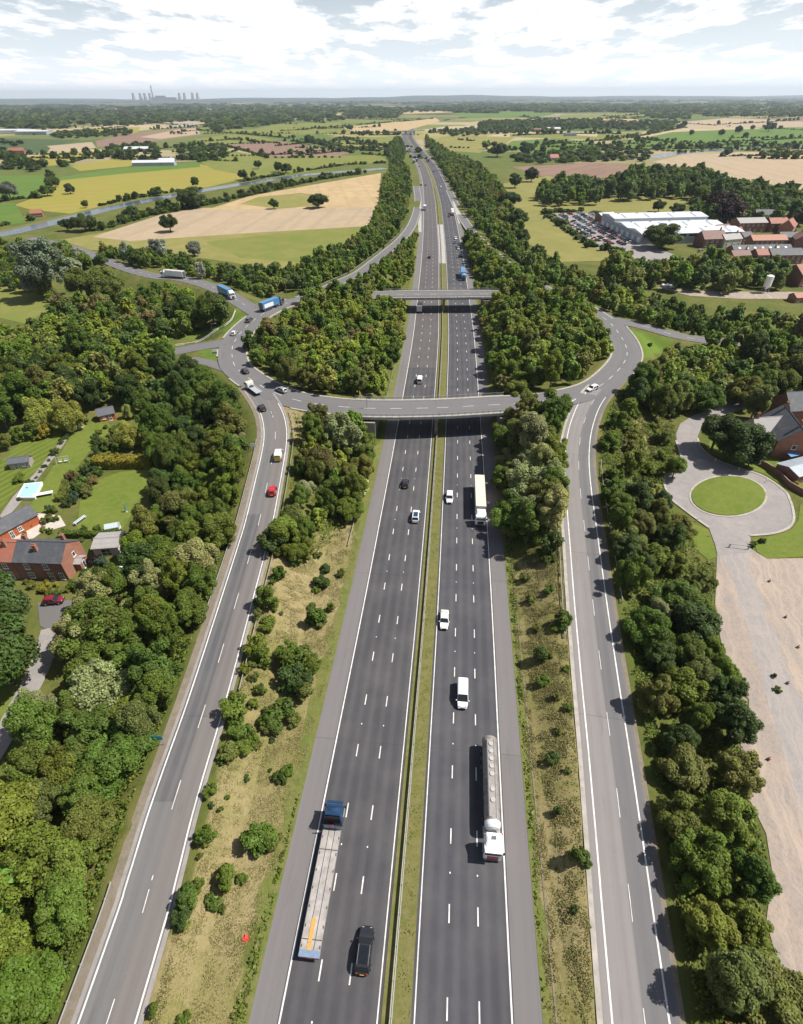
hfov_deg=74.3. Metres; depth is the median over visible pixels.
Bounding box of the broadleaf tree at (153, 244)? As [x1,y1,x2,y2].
[145,239,166,252]
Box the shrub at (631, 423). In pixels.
[623,420,635,431]
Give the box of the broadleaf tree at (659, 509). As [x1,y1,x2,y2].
[646,497,671,525]
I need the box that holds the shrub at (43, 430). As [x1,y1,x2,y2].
[36,423,51,438]
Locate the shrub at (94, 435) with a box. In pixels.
[90,433,98,442]
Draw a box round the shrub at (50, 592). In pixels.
[44,589,54,594]
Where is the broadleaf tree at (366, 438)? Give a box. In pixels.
[350,424,375,444]
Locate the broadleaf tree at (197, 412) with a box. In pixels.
[191,399,213,424]
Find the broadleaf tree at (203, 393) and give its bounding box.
[195,381,212,400]
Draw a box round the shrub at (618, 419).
[604,410,628,429]
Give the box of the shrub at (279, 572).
[271,565,286,579]
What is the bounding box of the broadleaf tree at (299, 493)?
[289,483,310,507]
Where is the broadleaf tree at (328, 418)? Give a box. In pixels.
[324,415,347,440]
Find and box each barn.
[123,146,148,151]
[131,160,176,165]
[158,158,175,159]
[564,133,576,135]
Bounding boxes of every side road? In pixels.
[27,237,258,314]
[174,339,230,354]
[192,357,221,370]
[611,317,740,345]
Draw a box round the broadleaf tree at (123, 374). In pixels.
[113,373,137,396]
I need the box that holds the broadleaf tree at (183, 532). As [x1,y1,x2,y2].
[176,520,203,542]
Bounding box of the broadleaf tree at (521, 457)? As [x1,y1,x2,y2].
[511,449,531,466]
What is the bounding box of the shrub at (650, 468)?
[638,461,657,477]
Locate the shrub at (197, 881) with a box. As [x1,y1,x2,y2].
[192,876,205,893]
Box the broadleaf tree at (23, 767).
[2,737,48,783]
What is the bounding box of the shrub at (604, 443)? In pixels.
[598,435,620,450]
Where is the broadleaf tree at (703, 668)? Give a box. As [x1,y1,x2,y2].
[681,656,721,686]
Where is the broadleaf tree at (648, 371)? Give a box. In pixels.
[627,361,658,401]
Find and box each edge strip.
[60,388,260,1023]
[70,387,262,1023]
[138,393,289,1023]
[560,384,602,1023]
[593,380,685,1023]
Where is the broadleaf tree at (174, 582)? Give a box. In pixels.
[161,555,189,595]
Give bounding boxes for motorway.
[277,118,454,1023]
[408,117,514,1023]
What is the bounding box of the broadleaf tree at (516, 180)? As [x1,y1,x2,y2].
[509,172,521,187]
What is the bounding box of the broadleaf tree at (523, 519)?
[510,498,547,544]
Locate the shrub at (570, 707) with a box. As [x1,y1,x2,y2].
[564,703,573,711]
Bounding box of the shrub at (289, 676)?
[277,661,313,694]
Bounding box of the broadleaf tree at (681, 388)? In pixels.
[668,379,694,410]
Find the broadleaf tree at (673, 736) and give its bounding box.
[661,724,700,753]
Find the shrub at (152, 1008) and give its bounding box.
[148,1001,157,1018]
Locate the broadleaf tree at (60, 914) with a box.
[33,871,87,947]
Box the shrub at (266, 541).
[256,528,286,552]
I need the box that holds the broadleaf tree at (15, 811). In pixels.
[0,775,49,856]
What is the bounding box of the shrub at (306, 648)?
[298,643,313,660]
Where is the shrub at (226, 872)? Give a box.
[216,862,235,890]
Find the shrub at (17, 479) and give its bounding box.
[12,472,24,484]
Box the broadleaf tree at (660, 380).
[651,359,663,384]
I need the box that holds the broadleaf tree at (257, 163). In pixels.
[253,160,261,168]
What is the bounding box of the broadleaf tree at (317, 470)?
[305,451,331,485]
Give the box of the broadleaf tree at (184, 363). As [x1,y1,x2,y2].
[173,353,198,376]
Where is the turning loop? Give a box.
[666,403,792,555]
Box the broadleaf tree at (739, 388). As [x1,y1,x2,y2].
[726,376,764,406]
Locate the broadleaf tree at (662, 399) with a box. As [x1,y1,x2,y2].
[647,383,678,418]
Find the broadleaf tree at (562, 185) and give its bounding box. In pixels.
[549,181,565,189]
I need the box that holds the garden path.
[0,439,66,517]
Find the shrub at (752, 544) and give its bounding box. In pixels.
[749,541,757,547]
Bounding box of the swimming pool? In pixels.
[16,482,42,499]
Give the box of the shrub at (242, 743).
[236,738,252,755]
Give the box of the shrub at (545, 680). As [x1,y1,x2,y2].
[536,674,550,686]
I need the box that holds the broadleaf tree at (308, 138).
[304,134,312,142]
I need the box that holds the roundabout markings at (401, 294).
[172,186,694,408]
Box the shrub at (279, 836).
[264,826,282,850]
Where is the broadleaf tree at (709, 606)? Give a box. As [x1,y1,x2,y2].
[700,596,717,613]
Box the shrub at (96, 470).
[91,466,103,475]
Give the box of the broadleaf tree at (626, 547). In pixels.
[612,531,641,561]
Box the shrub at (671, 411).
[666,405,676,416]
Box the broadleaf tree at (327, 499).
[314,485,337,516]
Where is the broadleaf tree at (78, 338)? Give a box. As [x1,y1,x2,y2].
[64,322,97,357]
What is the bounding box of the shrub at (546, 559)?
[539,554,556,564]
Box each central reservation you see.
[381,263,447,1023]
[407,117,463,223]
[438,224,445,262]
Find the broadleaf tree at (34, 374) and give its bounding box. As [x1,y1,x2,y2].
[23,364,51,397]
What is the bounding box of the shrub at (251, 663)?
[248,660,257,670]
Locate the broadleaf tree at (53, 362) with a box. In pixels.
[45,352,73,371]
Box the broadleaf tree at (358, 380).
[348,367,368,394]
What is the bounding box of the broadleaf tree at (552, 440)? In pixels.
[546,432,567,452]
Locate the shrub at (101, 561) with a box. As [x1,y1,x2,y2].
[92,555,107,567]
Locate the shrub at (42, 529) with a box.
[39,526,46,532]
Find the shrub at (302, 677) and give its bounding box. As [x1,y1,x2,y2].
[295,673,312,694]
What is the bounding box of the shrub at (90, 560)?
[86,554,101,565]
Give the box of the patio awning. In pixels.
[787,451,800,458]
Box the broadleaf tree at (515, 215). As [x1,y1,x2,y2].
[506,208,529,224]
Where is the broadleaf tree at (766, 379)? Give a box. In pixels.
[754,371,778,396]
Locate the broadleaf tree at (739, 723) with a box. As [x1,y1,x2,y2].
[711,701,764,746]
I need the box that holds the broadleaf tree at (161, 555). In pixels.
[150,540,183,577]
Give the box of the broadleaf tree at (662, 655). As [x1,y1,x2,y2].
[643,640,675,673]
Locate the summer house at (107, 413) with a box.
[95,405,115,421]
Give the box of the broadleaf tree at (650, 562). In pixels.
[625,550,657,573]
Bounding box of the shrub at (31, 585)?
[26,581,36,589]
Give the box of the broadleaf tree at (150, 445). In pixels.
[141,434,158,465]
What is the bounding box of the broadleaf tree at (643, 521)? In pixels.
[630,509,656,535]
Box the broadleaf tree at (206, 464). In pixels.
[198,455,219,473]
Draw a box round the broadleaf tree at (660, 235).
[643,223,683,248]
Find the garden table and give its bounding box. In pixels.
[32,490,52,496]
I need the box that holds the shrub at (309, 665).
[298,657,319,673]
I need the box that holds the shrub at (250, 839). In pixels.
[238,821,277,857]
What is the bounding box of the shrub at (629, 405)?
[619,397,637,417]
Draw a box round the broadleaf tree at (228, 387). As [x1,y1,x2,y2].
[214,379,239,402]
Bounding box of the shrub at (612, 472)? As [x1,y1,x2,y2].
[604,466,624,480]
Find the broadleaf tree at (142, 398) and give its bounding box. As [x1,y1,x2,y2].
[130,386,156,409]
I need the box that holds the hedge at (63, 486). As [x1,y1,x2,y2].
[57,471,70,499]
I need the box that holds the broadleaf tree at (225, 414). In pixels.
[214,401,247,433]
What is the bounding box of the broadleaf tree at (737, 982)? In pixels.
[704,944,773,1015]
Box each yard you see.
[715,550,802,973]
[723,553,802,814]
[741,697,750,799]
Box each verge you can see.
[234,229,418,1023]
[463,231,552,1023]
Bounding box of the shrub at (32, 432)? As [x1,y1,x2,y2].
[23,420,49,440]
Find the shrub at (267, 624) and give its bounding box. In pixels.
[259,615,275,632]
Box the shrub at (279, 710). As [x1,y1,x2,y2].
[257,696,295,733]
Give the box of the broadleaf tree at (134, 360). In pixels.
[117,345,147,375]
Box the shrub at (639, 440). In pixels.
[634,436,645,450]
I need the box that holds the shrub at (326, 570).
[320,563,330,572]
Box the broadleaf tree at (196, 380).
[186,371,220,399]
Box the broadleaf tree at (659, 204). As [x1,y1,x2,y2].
[652,200,666,211]
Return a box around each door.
[47,572,56,580]
[100,549,113,555]
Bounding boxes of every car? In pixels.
[41,594,64,605]
[241,368,248,373]
[245,317,252,322]
[258,404,266,411]
[268,485,276,495]
[275,386,287,393]
[354,925,374,975]
[402,479,409,487]
[411,510,420,522]
[439,609,449,629]
[446,490,453,502]
[586,384,598,391]
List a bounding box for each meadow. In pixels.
[0,283,53,323]
[63,227,349,273]
[241,193,329,208]
[503,176,693,261]
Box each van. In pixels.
[274,449,283,460]
[417,375,422,383]
[456,677,467,708]
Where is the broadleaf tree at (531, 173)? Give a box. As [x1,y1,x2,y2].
[524,167,539,181]
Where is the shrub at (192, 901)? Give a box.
[187,891,196,909]
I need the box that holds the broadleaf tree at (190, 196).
[175,186,205,205]
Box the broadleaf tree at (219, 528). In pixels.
[195,512,236,547]
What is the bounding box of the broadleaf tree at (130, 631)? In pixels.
[115,612,148,647]
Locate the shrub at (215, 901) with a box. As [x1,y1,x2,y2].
[204,891,221,912]
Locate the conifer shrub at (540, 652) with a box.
[533,645,547,660]
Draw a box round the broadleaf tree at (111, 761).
[74,720,158,802]
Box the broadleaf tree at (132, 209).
[126,206,138,213]
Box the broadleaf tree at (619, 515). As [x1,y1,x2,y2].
[607,502,636,530]
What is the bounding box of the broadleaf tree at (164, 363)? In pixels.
[152,352,174,375]
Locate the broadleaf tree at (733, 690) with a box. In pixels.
[703,673,749,705]
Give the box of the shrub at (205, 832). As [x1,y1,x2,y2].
[194,823,217,844]
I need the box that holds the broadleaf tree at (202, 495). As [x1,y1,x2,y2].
[184,486,212,509]
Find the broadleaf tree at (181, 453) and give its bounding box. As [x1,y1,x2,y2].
[168,447,191,467]
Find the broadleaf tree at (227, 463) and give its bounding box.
[212,445,245,486]
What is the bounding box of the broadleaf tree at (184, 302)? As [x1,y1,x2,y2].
[170,291,196,318]
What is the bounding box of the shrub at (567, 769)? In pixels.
[564,766,572,773]
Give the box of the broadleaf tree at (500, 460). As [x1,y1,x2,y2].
[494,447,515,467]
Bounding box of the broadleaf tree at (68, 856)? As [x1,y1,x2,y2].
[44,830,98,881]
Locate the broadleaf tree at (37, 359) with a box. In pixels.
[25,352,53,370]
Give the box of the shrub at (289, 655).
[273,639,303,668]
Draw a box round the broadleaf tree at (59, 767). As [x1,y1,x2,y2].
[35,741,85,786]
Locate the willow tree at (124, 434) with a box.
[114,420,140,447]
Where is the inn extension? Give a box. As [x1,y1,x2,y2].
[776,456,802,482]
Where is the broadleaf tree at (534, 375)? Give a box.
[520,364,544,386]
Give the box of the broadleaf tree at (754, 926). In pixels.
[720,898,774,946]
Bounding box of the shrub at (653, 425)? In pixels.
[647,421,660,429]
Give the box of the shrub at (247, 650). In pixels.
[242,632,265,658]
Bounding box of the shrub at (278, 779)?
[272,770,286,784]
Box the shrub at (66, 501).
[60,495,76,506]
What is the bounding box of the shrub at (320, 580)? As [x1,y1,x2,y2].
[312,574,329,587]
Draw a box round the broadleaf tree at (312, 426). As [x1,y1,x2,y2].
[301,413,323,442]
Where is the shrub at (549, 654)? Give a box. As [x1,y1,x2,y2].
[547,650,553,657]
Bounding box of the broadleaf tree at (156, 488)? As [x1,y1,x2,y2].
[143,476,171,504]
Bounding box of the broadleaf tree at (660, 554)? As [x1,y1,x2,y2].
[637,542,670,574]
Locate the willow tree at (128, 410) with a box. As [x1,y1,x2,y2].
[121,404,135,417]
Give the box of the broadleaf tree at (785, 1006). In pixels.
[744,946,802,1023]
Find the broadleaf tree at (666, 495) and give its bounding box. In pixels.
[653,489,673,508]
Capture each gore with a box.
[418,202,420,231]
[452,201,460,222]
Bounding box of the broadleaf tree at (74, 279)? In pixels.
[63,267,90,293]
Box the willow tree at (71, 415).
[51,399,86,432]
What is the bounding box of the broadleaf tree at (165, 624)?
[140,602,183,655]
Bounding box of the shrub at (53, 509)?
[47,505,57,512]
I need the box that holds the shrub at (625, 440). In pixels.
[620,434,626,444]
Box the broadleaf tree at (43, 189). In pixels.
[36,185,54,195]
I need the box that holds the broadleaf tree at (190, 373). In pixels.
[183,364,211,384]
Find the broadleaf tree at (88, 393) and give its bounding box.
[73,378,107,407]
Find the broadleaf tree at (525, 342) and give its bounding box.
[519,328,539,355]
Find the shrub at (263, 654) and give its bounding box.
[252,639,270,666]
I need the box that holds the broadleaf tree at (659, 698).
[631,674,680,718]
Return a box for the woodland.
[0,134,802,1023]
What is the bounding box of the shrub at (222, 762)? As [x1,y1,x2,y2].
[217,759,225,765]
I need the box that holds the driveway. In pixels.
[38,600,73,628]
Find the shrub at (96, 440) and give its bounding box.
[91,437,100,445]
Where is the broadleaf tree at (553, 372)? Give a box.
[543,349,564,387]
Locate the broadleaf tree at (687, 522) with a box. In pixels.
[666,513,698,539]
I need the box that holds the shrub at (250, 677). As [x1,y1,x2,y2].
[246,674,256,681]
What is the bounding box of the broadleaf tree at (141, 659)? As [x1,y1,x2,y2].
[125,637,184,696]
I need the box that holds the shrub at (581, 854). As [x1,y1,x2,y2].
[570,846,590,864]
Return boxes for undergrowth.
[4,289,780,1023]
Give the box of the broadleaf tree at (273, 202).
[267,198,278,207]
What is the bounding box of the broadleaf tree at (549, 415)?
[542,407,561,434]
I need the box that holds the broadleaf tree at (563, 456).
[548,443,569,469]
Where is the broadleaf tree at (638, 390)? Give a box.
[624,376,649,402]
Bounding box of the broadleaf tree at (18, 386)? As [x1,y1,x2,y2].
[0,372,40,410]
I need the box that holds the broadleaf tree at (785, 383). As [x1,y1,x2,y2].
[776,368,801,394]
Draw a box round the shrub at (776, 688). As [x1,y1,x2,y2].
[774,685,782,692]
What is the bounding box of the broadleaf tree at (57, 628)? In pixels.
[48,614,93,660]
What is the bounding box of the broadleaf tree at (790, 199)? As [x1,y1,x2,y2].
[772,195,792,204]
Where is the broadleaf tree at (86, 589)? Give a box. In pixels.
[71,570,117,604]
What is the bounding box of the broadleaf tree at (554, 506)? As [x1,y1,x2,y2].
[536,483,569,534]
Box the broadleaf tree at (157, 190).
[150,186,163,194]
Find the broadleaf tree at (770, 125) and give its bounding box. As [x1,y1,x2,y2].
[763,121,776,130]
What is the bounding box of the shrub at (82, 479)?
[70,475,87,488]
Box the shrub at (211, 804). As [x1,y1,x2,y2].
[208,801,214,808]
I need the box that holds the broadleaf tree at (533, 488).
[525,478,559,503]
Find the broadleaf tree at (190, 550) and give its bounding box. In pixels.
[173,537,219,570]
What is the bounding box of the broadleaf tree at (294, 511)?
[278,502,302,522]
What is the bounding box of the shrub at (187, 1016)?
[176,1009,191,1023]
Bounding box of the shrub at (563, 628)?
[558,623,567,631]
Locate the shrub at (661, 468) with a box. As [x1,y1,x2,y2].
[645,461,665,474]
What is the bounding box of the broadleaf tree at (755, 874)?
[729,847,782,904]
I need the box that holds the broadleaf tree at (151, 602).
[134,594,167,632]
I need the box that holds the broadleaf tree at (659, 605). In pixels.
[650,597,670,623]
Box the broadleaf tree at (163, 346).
[152,340,175,360]
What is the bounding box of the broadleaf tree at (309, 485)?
[293,479,316,497]
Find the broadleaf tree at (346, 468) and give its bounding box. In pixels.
[338,461,356,476]
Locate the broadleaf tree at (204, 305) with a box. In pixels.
[195,290,225,325]
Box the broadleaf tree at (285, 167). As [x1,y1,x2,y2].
[278,163,291,171]
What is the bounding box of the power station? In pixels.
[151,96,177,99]
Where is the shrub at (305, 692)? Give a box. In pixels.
[297,682,313,700]
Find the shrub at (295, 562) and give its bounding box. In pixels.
[287,555,302,565]
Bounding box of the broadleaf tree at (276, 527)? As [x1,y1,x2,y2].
[267,515,299,544]
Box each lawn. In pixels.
[0,424,61,508]
[0,669,27,720]
[30,421,109,513]
[77,470,148,531]
[688,523,716,559]
[706,441,802,488]
[753,505,802,558]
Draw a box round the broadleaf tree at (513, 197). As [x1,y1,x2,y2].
[497,191,521,203]
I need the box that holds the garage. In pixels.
[90,531,125,555]
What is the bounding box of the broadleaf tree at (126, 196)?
[123,193,131,199]
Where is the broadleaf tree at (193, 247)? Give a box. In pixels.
[185,240,200,255]
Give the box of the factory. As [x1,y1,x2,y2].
[601,211,744,244]
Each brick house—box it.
[693,227,725,247]
[721,230,742,247]
[725,244,792,252]
[726,246,751,256]
[730,217,768,232]
[740,228,752,244]
[743,234,787,244]
[750,245,776,258]
[752,207,776,216]
[765,214,787,231]
[769,248,802,263]
[777,214,797,232]
[777,228,797,243]
[785,264,802,286]
[787,292,802,302]
[790,230,802,248]
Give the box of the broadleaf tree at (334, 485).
[323,476,346,499]
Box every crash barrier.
[58,881,110,1023]
[208,441,255,603]
[238,411,293,691]
[313,228,402,287]
[389,191,442,1023]
[558,422,564,638]
[600,461,622,603]
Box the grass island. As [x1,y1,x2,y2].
[691,476,765,514]
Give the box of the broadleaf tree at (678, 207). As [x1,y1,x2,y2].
[669,202,685,211]
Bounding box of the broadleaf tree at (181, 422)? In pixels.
[172,415,192,433]
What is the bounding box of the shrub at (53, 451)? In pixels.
[49,448,58,455]
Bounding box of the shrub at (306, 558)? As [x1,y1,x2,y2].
[302,553,310,560]
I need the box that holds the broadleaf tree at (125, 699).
[108,687,162,721]
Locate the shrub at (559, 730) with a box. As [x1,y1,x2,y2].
[555,724,563,735]
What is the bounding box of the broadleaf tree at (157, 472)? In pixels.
[149,468,171,484]
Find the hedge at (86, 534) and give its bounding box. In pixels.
[57,528,121,538]
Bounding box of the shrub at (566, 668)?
[563,664,569,671]
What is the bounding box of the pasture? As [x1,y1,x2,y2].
[206,226,363,261]
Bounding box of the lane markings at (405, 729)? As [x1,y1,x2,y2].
[278,129,512,1023]
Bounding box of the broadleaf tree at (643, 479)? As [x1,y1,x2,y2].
[632,476,652,489]
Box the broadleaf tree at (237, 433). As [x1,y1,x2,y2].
[229,427,244,437]
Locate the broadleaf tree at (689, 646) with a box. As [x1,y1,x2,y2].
[670,631,706,665]
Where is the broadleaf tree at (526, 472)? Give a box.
[505,459,544,496]
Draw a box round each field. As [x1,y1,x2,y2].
[0,138,78,152]
[0,175,45,197]
[0,203,25,223]
[16,151,92,166]
[16,164,250,212]
[48,142,95,150]
[71,155,153,170]
[90,127,139,132]
[93,207,374,240]
[195,134,276,145]
[201,150,385,176]
[207,173,380,209]
[228,141,348,156]
[244,122,341,135]
[330,141,386,150]
[343,136,393,144]
[344,122,395,131]
[381,118,438,130]
[403,110,447,113]
[434,136,513,152]
[452,111,556,117]
[507,138,599,151]
[510,133,596,139]
[514,163,628,177]
[532,118,659,122]
[560,114,649,118]
[596,132,642,139]
[623,128,802,148]
[649,146,801,157]
[654,150,802,188]
[678,118,802,127]
[735,152,802,160]
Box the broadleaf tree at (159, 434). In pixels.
[140,425,174,443]
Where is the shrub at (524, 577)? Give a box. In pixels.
[519,573,530,582]
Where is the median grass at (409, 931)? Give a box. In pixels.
[387,458,442,1019]
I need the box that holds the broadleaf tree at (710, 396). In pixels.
[692,381,726,410]
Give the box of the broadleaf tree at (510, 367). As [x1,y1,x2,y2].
[498,359,523,377]
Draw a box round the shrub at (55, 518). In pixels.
[51,515,59,521]
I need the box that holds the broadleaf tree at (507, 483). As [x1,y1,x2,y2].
[504,468,519,485]
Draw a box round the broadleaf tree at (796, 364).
[778,353,802,383]
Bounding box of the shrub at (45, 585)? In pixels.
[37,579,51,592]
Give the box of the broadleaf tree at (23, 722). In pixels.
[1,694,58,743]
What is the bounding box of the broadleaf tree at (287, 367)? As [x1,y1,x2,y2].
[274,356,297,384]
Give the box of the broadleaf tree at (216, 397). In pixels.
[201,380,241,419]
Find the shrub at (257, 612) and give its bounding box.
[253,608,261,620]
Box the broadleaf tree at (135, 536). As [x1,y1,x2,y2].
[119,529,151,553]
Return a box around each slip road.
[75,389,287,1023]
[295,186,421,297]
[446,190,609,315]
[563,386,679,1023]
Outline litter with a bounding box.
[242,934,248,941]
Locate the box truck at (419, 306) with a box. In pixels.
[417,302,422,311]
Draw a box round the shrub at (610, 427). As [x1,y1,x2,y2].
[604,424,613,430]
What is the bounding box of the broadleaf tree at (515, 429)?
[507,418,523,451]
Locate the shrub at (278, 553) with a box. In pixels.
[273,547,282,556]
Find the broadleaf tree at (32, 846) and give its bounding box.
[0,820,60,907]
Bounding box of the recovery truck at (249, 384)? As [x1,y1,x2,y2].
[244,380,261,394]
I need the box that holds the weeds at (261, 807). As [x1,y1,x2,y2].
[150,527,357,1023]
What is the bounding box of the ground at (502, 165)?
[0,95,802,1023]
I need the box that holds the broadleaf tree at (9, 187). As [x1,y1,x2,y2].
[0,181,17,196]
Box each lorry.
[160,269,185,278]
[217,284,235,298]
[258,296,284,311]
[298,800,345,959]
[460,267,465,279]
[474,475,486,525]
[481,735,504,861]
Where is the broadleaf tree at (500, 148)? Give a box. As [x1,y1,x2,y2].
[487,141,508,156]
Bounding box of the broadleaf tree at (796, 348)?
[787,343,802,362]
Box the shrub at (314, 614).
[306,607,327,623]
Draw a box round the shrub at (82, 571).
[79,568,93,575]
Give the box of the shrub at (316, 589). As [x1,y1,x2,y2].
[311,586,320,592]
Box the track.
[0,628,54,759]
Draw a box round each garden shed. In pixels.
[6,455,33,469]
[70,422,84,431]
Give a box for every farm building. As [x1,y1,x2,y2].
[0,129,35,133]
[8,147,25,153]
[14,130,52,134]
[29,209,43,217]
[548,154,558,160]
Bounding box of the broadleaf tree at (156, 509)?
[148,502,168,527]
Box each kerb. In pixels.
[216,290,643,413]
[246,298,612,400]
[663,440,708,526]
[689,475,767,516]
[696,437,794,535]
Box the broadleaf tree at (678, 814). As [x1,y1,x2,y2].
[655,790,711,848]
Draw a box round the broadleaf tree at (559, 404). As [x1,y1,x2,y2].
[545,397,567,423]
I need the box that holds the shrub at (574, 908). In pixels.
[571,905,578,914]
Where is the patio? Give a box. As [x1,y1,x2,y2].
[13,513,65,538]
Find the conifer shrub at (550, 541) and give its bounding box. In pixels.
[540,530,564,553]
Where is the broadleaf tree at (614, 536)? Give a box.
[608,524,648,552]
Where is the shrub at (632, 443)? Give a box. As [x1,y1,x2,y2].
[622,439,642,452]
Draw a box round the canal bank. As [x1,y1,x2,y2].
[0,167,379,231]
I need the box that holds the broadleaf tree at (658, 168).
[647,163,668,174]
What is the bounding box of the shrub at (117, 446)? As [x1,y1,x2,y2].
[111,441,125,451]
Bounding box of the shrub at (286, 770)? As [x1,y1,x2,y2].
[280,763,293,778]
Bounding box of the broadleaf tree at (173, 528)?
[166,519,183,542]
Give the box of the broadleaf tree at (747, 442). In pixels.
[710,418,776,463]
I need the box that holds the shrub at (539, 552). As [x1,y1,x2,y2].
[535,548,550,557]
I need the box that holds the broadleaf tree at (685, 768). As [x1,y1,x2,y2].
[656,742,710,792]
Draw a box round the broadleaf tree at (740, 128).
[735,125,743,132]
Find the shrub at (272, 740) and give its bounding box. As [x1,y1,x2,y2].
[269,736,275,742]
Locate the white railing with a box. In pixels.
[175,309,235,345]
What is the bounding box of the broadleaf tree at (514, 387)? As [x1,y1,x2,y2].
[504,379,529,396]
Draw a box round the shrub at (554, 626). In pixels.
[549,623,558,631]
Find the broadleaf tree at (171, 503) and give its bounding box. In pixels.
[158,487,198,525]
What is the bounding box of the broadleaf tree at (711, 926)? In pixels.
[681,894,741,951]
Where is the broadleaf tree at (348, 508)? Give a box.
[335,496,364,520]
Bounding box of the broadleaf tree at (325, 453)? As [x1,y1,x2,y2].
[304,445,335,474]
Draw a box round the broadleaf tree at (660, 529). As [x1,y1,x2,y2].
[649,523,674,543]
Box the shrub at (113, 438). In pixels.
[108,434,116,441]
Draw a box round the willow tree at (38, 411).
[21,396,56,427]
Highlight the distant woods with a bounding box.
[0,98,802,132]
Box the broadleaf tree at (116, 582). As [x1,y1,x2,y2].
[89,562,126,596]
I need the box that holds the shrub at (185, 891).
[175,880,196,909]
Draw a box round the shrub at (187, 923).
[183,919,190,931]
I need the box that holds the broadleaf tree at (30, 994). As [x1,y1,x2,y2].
[0,947,66,1023]
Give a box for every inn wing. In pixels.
[743,411,781,432]
[765,391,802,422]
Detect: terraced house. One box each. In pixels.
[0,533,28,578]
[11,533,86,580]
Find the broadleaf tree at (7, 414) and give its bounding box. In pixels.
[0,392,16,429]
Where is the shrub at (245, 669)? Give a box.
[237,662,250,674]
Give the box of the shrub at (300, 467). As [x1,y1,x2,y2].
[291,459,305,476]
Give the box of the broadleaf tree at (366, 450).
[354,444,375,464]
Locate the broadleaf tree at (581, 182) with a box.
[576,179,586,185]
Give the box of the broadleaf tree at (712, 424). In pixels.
[701,413,735,449]
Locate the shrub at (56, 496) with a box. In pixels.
[54,493,64,498]
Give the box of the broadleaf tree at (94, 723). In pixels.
[59,703,114,764]
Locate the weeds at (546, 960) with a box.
[507,543,593,1023]
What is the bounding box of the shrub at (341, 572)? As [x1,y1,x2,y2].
[336,568,344,577]
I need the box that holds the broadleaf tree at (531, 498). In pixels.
[520,494,539,518]
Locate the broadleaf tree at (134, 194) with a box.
[131,191,138,197]
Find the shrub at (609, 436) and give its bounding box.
[604,431,619,449]
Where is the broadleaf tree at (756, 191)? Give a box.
[749,186,767,197]
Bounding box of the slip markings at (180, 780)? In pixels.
[77,403,286,1023]
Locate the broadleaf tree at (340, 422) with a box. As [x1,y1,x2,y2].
[323,411,362,455]
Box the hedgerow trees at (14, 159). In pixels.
[0,110,802,253]
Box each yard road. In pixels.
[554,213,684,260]
[658,287,794,298]
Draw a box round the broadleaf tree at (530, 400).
[519,391,538,412]
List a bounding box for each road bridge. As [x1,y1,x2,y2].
[355,392,506,438]
[384,288,498,310]
[389,130,424,133]
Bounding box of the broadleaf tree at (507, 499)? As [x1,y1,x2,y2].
[494,488,523,509]
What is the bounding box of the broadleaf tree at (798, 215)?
[789,207,802,225]
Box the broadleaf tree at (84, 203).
[80,200,87,206]
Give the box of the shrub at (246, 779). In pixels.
[244,774,249,782]
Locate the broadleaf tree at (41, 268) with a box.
[6,235,68,293]
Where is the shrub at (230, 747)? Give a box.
[219,740,237,760]
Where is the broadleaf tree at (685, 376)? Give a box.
[675,371,698,387]
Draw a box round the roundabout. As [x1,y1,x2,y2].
[218,291,641,415]
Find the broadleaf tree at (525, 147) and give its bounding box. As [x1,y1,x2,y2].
[519,141,531,153]
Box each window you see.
[8,531,15,538]
[23,564,30,569]
[28,573,36,578]
[41,564,49,569]
[58,573,66,579]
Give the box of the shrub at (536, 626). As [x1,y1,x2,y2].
[531,623,540,632]
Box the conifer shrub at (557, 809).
[553,805,562,814]
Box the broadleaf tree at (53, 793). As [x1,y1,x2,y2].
[21,777,63,823]
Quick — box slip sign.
[148,736,163,744]
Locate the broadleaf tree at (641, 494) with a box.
[624,481,653,515]
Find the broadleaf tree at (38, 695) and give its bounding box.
[9,687,59,716]
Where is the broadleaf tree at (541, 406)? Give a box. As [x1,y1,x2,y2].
[535,388,573,420]
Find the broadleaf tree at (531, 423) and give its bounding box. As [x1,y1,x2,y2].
[518,411,548,450]
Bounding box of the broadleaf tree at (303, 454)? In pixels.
[293,448,314,469]
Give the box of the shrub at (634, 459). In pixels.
[617,450,645,474]
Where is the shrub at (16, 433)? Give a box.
[8,426,24,443]
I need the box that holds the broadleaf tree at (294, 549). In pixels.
[280,535,309,560]
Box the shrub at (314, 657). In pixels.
[301,652,317,663]
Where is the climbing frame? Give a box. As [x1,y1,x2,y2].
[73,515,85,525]
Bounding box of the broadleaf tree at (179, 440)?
[167,431,196,453]
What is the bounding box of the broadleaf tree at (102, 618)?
[56,595,132,658]
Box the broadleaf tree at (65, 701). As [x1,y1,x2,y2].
[41,689,85,739]
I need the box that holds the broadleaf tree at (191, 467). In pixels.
[173,452,204,477]
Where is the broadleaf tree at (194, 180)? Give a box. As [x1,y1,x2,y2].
[190,177,198,185]
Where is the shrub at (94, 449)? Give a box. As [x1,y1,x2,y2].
[90,445,99,454]
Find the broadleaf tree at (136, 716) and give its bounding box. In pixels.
[114,697,160,736]
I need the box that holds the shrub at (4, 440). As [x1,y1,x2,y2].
[0,433,10,448]
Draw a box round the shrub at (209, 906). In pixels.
[205,902,212,909]
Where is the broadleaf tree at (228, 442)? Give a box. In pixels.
[215,433,250,458]
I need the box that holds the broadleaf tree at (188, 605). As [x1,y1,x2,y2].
[169,586,208,626]
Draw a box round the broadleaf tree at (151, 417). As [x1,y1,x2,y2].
[133,403,175,434]
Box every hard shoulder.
[248,117,460,1023]
[412,121,542,1023]
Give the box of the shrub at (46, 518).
[40,513,52,523]
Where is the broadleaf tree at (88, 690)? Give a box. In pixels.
[68,658,130,715]

